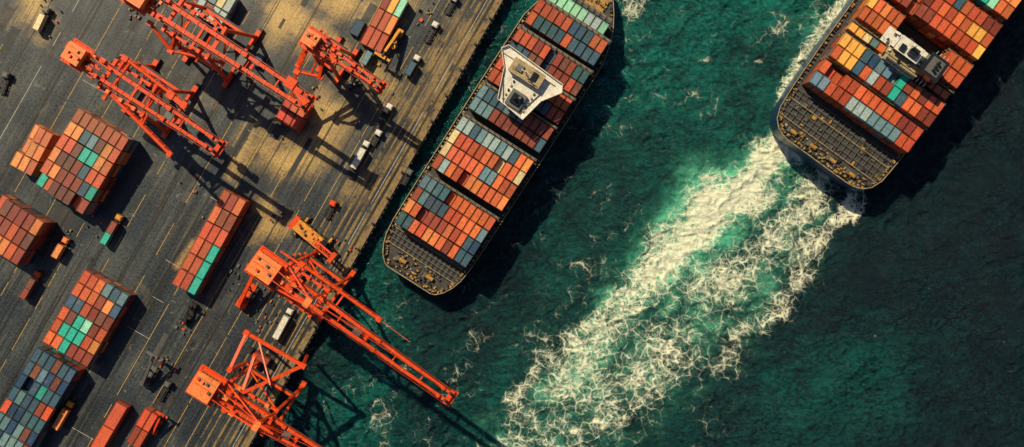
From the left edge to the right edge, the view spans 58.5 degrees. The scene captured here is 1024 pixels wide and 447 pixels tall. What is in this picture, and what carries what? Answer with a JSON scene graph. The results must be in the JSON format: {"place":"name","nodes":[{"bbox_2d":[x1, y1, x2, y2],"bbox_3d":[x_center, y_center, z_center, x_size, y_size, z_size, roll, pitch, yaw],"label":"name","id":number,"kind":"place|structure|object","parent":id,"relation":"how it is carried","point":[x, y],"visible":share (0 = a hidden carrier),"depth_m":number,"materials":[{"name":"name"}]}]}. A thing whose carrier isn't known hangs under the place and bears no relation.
{"place":"outdoors","nodes":[
{"label":"outdoors","id":0,"kind":"place"},
{"bbox_2d":[0,0,496,446],"bbox_3d":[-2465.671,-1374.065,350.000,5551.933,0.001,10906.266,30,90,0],"label":"ground","id":1,"kind":"structure","parent":0,"point":[42,51],"depth_m":350.00,"materials":[{"name":"grey asphalt"}]},
{"bbox_2d":[0,71,11,94],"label":"container truck","id":2,"kind":"object","parent":1,"relation":"on","point":[6,76],"visible":1,"depth_m":348.65,"materials":[{"name":"metal"}]},
{"bbox_2d":[0,195,56,264],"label":"container stack","id":3,"kind":"object","parent":1,"relation":"on","point":[25,230],"visible":1,"depth_m":339.88,"materials":[{"name":"paint"}]},
{"bbox_2d":[19,270,42,299],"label":"container truck","id":4,"kind":"object","parent":1,"relation":"on","point":[28,288],"visible":1,"depth_m":346.32,"materials":[{"name":"metal"}]},
{"bbox_2d":[10,124,60,176],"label":"container stack","id":5,"kind":"object","parent":1,"relation":"on","point":[36,150],"visible":0.97,"depth_m":342.43,"materials":[{"name":"paint"}]},
{"bbox_2d":[32,6,51,31],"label":"container truck","id":6,"kind":"object","parent":1,"relation":"on","point":[40,22],"visible":1,"depth_m":346.86,"materials":[{"name":"metal"}]},
{"bbox_2d":[0,345,85,446],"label":"container stack","id":7,"kind":"object","parent":1,"relation":"on","point":[40,392],"visible":1,"depth_m":342.43,"materials":[{"name":"paint"}]},
{"bbox_2d":[51,236,70,258],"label":"container truck","id":8,"kind":"object","parent":1,"relation":"on","point":[59,250],"visible":1,"depth_m":346.90,"materials":[{"name":"metal"}]},
{"bbox_2d":[51,399,75,430],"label":"container truck","id":9,"kind":"object","parent":1,"relation":"on","point":[61,418],"visible":1,"depth_m":346.15,"materials":[{"name":"metal"}]},
{"bbox_2d":[36,108,139,214],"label":"container stack","id":10,"kind":"object","parent":1,"relation":"on","point":[89,156],"visible":1,"depth_m":339.88,"materials":[{"name":"paint"}]},
{"bbox_2d":[43,269,136,366],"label":"container stack","id":11,"kind":"object","parent":1,"relation":"on","point":[89,318],"visible":1,"depth_m":342.43,"materials":[{"name":"paint"}]},
{"bbox_2d":[90,399,131,446],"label":"container stack","id":12,"kind":"object","parent":1,"relation":"on","point":[111,425],"visible":1,"depth_m":344.98,"materials":[{"name":"paint"}]},
{"bbox_2d":[99,213,124,244],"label":"container truck","id":13,"kind":"object","parent":1,"relation":"on","point":[109,233],"visible":1,"depth_m":346.15,"materials":[{"name":"metal"}]},
{"bbox_2d":[126,406,162,446],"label":"container stack","id":14,"kind":"object","parent":1,"relation":"on","point":[140,434],"visible":0.97,"depth_m":344.98,"materials":[{"name":"paint"}]},
{"bbox_2d":[140,348,164,387],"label":"reach stacker","id":15,"kind":"object","parent":1,"relation":"on","point":[147,378],"visible":1,"depth_m":345.91,"materials":[{"name":"grey metal"}]},
{"bbox_2d":[151,409,169,435],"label":"reach stacker","id":16,"kind":"object","parent":1,"relation":"on","point":[156,430],"visible":1,"depth_m":346.65,"materials":[{"name":"metal"}]},
{"bbox_2d":[156,379,172,401],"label":"container truck","id":17,"kind":"object","parent":1,"relation":"on","point":[167,384],"visible":1,"depth_m":348.62,"materials":[{"name":"metal"}]},
{"bbox_2d":[183,301,196,325],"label":"reach stacker","id":18,"kind":"object","parent":1,"relation":"on","point":[186,321],"visible":1,"depth_m":346.85,"materials":[{"name":"metal"}]},
{"bbox_2d":[0,0,410,446],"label":"asphalt repair patch","id":19,"kind":"object","parent":1,"relation":"on","point":[201,73],"visible":0.66,"depth_m":349.99,"materials":[{"name":"black asphalt"}]},
{"bbox_2d":[172,189,251,294],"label":"container stack","id":20,"kind":"object","parent":1,"relation":"on","point":[213,239],"visible":1,"depth_m":342.43,"materials":[{"name":"paint"}]},
{"bbox_2d":[194,0,239,29],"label":"container stack","id":21,"kind":"object","parent":1,"relation":"on","point":[228,7],"visible":0.72,"depth_m":344.98,"materials":[{"name":"paint"}]},
{"bbox_2d":[36,0,433,428],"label":"cargo pallets and drums","id":22,"kind":"object","parent":1,"relation":"on","point":[273,216],"visible":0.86,"depth_m":349.30,"materials":[{"name":"metal"}]},
{"bbox_2d":[0,0,486,446],"bbox_3d":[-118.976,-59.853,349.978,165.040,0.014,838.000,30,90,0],"label":"lane marking","id":23,"kind":"object","parent":1,"relation":"on","point":[233,190],"visible":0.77,"depth_m":349.98,"materials":[{"name":"white paint"}]},
{"bbox_2d":[0,0,492,446],"bbox_3d":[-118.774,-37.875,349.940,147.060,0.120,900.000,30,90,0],"label":"crane rail track","id":24,"kind":"structure","parent":1,"relation":"on","point":[248,198],"depth_m":349.88,"materials":[{"name":"metal"}]},
{"bbox_2d":[60,38,227,157],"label":"gantry crane","id":25,"kind":"object","parent":24,"relation":"on","point":[76,54],"visible":1,"depth_m":318.76,"materials":[{"name":"metal"}]},
{"bbox_2d":[120,0,316,113],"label":"gantry crane","id":26,"kind":"object","parent":24,"relation":"on","point":[142,7],"visible":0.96,"depth_m":316.76,"materials":[{"name":"metal"}]},
{"bbox_2d":[185,329,321,446],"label":"gantry crane","id":27,"kind":"object","parent":24,"relation":"on","point":[207,385],"visible":1,"depth_m":317.78,"materials":[{"name":"metal"}]},
{"bbox_2d":[291,25,387,97],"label":"gantry crane","id":28,"kind":"object","parent":24,"relation":"on","point":[312,40],"visible":0.99,"depth_m":323.76,"materials":[{"name":"metal"}]},
{"bbox_2d":[235,261,259,309],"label":"reach stacker","id":29,"kind":"object","parent":1,"relation":"on","point":[246,294],"visible":0.83,"depth_m":346.71,"materials":[{"name":"metal"}]},
{"bbox_2d":[246,346,271,364],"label":"container truck","id":30,"kind":"object","parent":1,"relation":"on","point":[252,350],"visible":0.84,"depth_m":346.90,"materials":[{"name":"metal"}]},
{"bbox_2d":[252,53,265,67],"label":"truck","id":31,"kind":"object","parent":1,"relation":"on","point":[260,56],"visible":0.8,"depth_m":347.52,"materials":[{"name":"paint"}]},
{"bbox_2d":[272,307,294,339],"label":"container truck","id":32,"kind":"object","parent":1,"relation":"on","point":[282,325],"visible":1,"depth_m":346.15,"materials":[{"name":"metal"}]},
{"bbox_2d":[274,94,313,132],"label":"container stack","id":33,"kind":"object","parent":1,"relation":"on","point":[293,121],"visible":0.78,"depth_m":342.43,"materials":[{"name":"paint"}]},
{"bbox_2d":[288,215,337,262],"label":"mobile harbour crane","id":34,"kind":"object","parent":1,"relation":"on","point":[305,230],"visible":1,"depth_m":343.40,"materials":[{"name":"yellow paint"}]},
{"bbox_2d":[323,199,336,218],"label":"container truck","id":35,"kind":"object","parent":1,"relation":"on","point":[332,204],"visible":1,"depth_m":348.62,"materials":[{"name":"metal"}]},
{"bbox_2d":[244,245,458,406],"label":"gantry crane","id":36,"kind":"object","parent":1,"relation":"on","point":[268,268],"visible":0.99,"depth_m":314.97,"materials":[{"name":"metal"}]},
{"bbox_2d":[346,164,359,179],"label":"container truck","id":37,"kind":"object","parent":1,"relation":"on","point":[351,173],"visible":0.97,"depth_m":348.72,"materials":[{"name":"metal"}]},
{"bbox_2d":[345,70,368,89],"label":"reach stacker","id":38,"kind":"object","parent":1,"relation":"on","point":[352,83],"visible":0.88,"depth_m":348.12,"materials":[{"name":"grey metal"}]},
{"bbox_2d":[349,18,365,37],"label":"shipping container","id":39,"kind":"object","parent":1,"relation":"on","point":[357,27],"visible":1,"depth_m":347.52,"materials":[{"name":"metal"}]},
{"bbox_2d":[350,140,370,169],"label":"container truck","id":40,"kind":"object","parent":1,"relation":"on","point":[358,157],"visible":1,"depth_m":346.15,"materials":[{"name":"metal"}]},
{"bbox_2d":[360,48,374,66],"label":"container truck","id":41,"kind":"object","parent":1,"relation":"on","point":[366,58],"visible":0.82,"depth_m":346.15,"materials":[{"name":"metal"}]},
{"bbox_2d":[370,129,382,146],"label":"container truck","id":42,"kind":"object","parent":1,"relation":"on","point":[377,134],"visible":1,"depth_m":348.62,"materials":[{"name":"metal"}]},
{"bbox_2d":[372,107,390,131],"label":"container truck","id":43,"kind":"object","parent":1,"relation":"on","point":[386,110],"visible":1,"depth_m":348.62,"materials":[{"name":"metal"}]},
{"bbox_2d":[360,0,408,53],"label":"container stack","id":44,"kind":"object","parent":1,"relation":"on","point":[385,20],"visible":1,"depth_m":344.98,"materials":[{"name":"paint"}]},
{"bbox_2d":[381,102,393,120],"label":"container truck","id":45,"kind":"object","parent":1,"relation":"on","point":[390,106],"visible":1,"depth_m":348.58,"materials":[{"name":"metal"}]},
{"bbox_2d":[373,28,405,63],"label":"reach stacker","id":46,"kind":"object","parent":1,"relation":"on","point":[395,40],"visible":1,"depth_m":345.88,"materials":[{"name":"yellow paint"}]},
{"bbox_2d":[400,168,412,185],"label":"container truck","id":47,"kind":"object","parent":1,"relation":"on","point":[408,173],"visible":1,"depth_m":348.62,"materials":[{"name":"metal"}]},
{"bbox_2d":[404,54,421,76],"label":"container truck","id":48,"kind":"object","parent":1,"relation":"on","point":[410,68],"visible":1,"depth_m":346.15,"materials":[{"name":"metal"}]},
{"bbox_2d":[423,21,439,43],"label":"container truck","id":49,"kind":"object","parent":1,"relation":"on","point":[432,30],"visible":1,"depth_m":348.62,"materials":[{"name":"metal"}]},
{"bbox_2d":[444,0,457,14],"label":"container truck","id":50,"kind":"object","parent":1,"relation":"on","point":[447,10],"visible":1,"depth_m":348.73,"materials":[{"name":"metal"}]},
{"bbox_2d":[195,0,498,446],"bbox_3d":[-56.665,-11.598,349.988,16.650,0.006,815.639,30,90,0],"label":"quay apron pavement","id":51,"kind":"structure","parent":0,"point":[382,189],"depth_m":349.99,"materials":[{"name":"concrete"}]},
{"bbox_2d":[245,0,504,446],"bbox_3d":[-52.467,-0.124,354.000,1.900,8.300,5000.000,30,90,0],"label":"quay wall","id":52,"kind":"structure","parent":0,"point":[349,268],"depth_m":349.85,"materials":[{"name":"concrete"}]},
{"bbox_2d":[269,16,491,404],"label":"mooring bollard row","id":53,"kind":"object","parent":52,"relation":"on","point":[401,172],"visible":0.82,"depth_m":349.23,"materials":[{"name":"metal"}]},
{"bbox_2d":[251,0,1023,446],"bbox_3d":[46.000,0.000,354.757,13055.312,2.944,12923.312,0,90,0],"label":"sea water","id":54,"kind":"structure","parent":0,"point":[685,248],"depth_m":354.64,"materials":[{"name":"teal liquid"}]},
{"bbox_2d":[383,0,613,294],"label":"container ship","id":55,"kind":"object","parent":54,"relation":"on","point":[510,121],"visible":1,"depth_m":336.98,"materials":[{"name":"metal"}]},
{"bbox_2d":[769,0,1020,188],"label":"container ship","id":56,"kind":"object","parent":54,"relation":"on","point":[866,93],"visible":1,"depth_m":332.98,"materials":[{"name":"metal"}]}
]}

